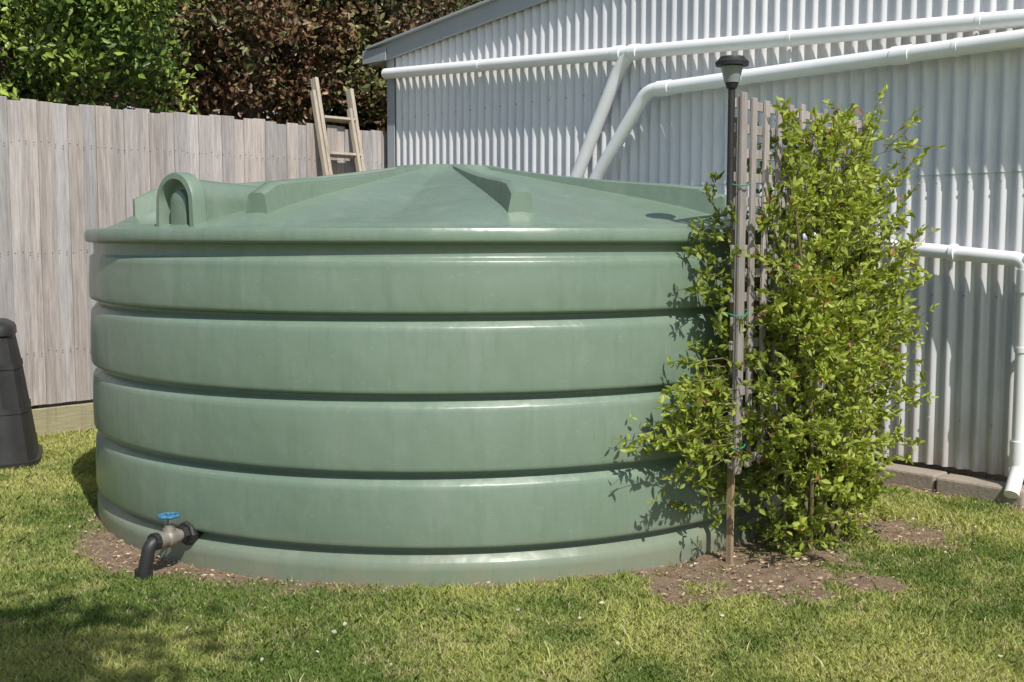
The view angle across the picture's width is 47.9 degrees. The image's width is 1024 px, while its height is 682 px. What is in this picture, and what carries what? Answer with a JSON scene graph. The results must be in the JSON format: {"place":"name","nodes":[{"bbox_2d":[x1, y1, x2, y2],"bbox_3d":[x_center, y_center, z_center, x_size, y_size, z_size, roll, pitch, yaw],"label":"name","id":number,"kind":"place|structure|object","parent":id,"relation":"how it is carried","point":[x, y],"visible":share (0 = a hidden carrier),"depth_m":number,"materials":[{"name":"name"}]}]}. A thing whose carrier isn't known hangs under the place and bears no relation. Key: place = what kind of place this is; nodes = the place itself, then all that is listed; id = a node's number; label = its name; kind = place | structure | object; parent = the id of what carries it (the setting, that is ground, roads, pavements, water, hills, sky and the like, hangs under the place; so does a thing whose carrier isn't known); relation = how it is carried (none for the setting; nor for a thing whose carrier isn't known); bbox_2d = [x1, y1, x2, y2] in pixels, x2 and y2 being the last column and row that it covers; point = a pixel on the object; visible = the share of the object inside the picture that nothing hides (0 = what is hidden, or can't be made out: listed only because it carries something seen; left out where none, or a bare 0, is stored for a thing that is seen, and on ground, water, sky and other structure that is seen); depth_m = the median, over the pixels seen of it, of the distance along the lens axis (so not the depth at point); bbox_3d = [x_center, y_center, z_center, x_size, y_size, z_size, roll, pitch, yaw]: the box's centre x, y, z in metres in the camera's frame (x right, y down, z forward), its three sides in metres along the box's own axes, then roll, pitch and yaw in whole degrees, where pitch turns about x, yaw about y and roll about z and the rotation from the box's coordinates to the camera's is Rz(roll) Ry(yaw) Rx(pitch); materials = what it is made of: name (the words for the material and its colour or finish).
{"place":"outdoors","nodes":[
{"label":"outdoors","id":0,"kind":"place"},
{"bbox_2d":[0,427,1023,681],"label":"lawn grass","id":1,"kind":"structure","parent":0,"point":[952,651],"depth_m":3.88,"materials":[{"name":"green plant"}]},
{"bbox_2d":[0,399,1023,681],"bbox_3d":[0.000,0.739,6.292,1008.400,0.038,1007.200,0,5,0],"label":"ground","id":2,"kind":"structure","parent":0,"point":[776,561],"depth_m":4.49,"materials":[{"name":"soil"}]},
{"bbox_2d":[0,318,42,469],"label":"compost bin","id":3,"kind":"object","parent":2,"relation":"on","point":[20,446],"visible":1,"depth_m":6.52,"materials":[{"name":"black plastic"}]},
{"bbox_2d":[0,0,211,113],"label":"leafy shrub tree","id":4,"kind":"object","parent":2,"relation":"on","point":[96,64],"visible":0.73,"depth_m":8.94,"materials":[{"name":"green plant"}]},
{"bbox_2d":[0,96,387,434],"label":"paling fence","id":5,"kind":"object","parent":2,"relation":"on","point":[70,175],"visible":0.4,"depth_m":7.68,"materials":[{"name":"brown wood"}]},
{"bbox_2d":[0,0,408,126],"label":"evergreen tree","id":6,"kind":"object","parent":2,"relation":"on","point":[327,111],"visible":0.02,"depth_m":13.89,"materials":[{"name":"green plant"}]},
{"bbox_2d":[64,0,378,125],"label":"brown leaved tree","id":7,"kind":"object","parent":2,"relation":"on","point":[217,33],"visible":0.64,"depth_m":11.40,"materials":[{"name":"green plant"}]},
{"bbox_2d":[310,77,365,175],"bbox_3d":[-1.235,-0.790,9.062,0.669,2.553,0.425,5,7,43],"label":"wooden ladder","id":8,"kind":"object","parent":2,"relation":"on","point":[321,119],"visible":0.28,"depth_m":9.05,"materials":[{"name":"beige wood"}]},
{"bbox_2d":[240,0,464,130],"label":"evergreen tree","id":9,"kind":"object","parent":2,"relation":"on","point":[334,111],"visible":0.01,"depth_m":15.02,"materials":[{"name":"green plant"}]},
{"bbox_2d":[294,0,483,131],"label":"brown leaved tree","id":10,"kind":"object","parent":2,"relation":"on","point":[400,19],"visible":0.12,"depth_m":12.21,"materials":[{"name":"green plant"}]},
{"bbox_2d":[84,164,793,586],"bbox_3d":[-0.335,-0.042,5.973,3.500,1.704,3.500,0,5,0],"label":"water tank","id":11,"kind":"object","parent":2,"relation":"on","point":[436,374],"visible":0.83,"depth_m":4.38,"materials":[{"name":"green plastic"}]},
{"bbox_2d":[43,498,1020,668],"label":"fallen petals","id":12,"kind":"object","parent":2,"relation":"on","point":[517,609],"visible":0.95,"depth_m":3.83,"materials":[{"name":"plant"}]},
{"bbox_2d":[362,0,1023,476],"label":"corrugated shed","id":13,"kind":"structure","parent":2,"relation":"on","point":[968,180],"depth_m":6.48,"materials":[{"name":"metal"}]},
{"bbox_2d":[381,9,1023,497],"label":"drainage pipes","id":14,"kind":"object","parent":13,"relation":"attached to","point":[621,57],"visible":0.68,"depth_m":6.30,"materials":[{"name":"white plastic"}]},
{"bbox_2d":[611,84,945,556],"bbox_3d":[1.214,-0.082,4.728,0.742,1.961,1.806,5,7,41],"label":"climbing shrub","id":15,"kind":"object","parent":2,"relation":"on","point":[830,334],"visible":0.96,"depth_m":4.65,"materials":[{"name":"green plant"}]},
{"bbox_2d":[722,92,867,564],"bbox_3d":[1.223,-0.050,4.935,0.096,1.890,1.204,4,7,39],"label":"lattice trellis","id":16,"kind":"object","parent":2,"relation":"on","point":[743,179],"visible":0.46,"depth_m":4.56,"materials":[{"name":"brown"}]},
{"bbox_2d":[715,55,748,205],"bbox_3d":[0.838,-0.801,4.408,0.128,0.562,0.128,0,5,0],"label":"garden solar light","id":17,"kind":"object","parent":16,"relation":"attached to","point":[731,66],"visible":1,"depth_m":4.39,"materials":[{"name":"black plastic"}]},
{"bbox_2d":[805,460,1023,507],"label":"concrete footing","id":18,"kind":"object","parent":2,"relation":"on","point":[939,481],"visible":0.07,"depth_m":5.86,"materials":[{"name":"beige concrete"}]}
]}

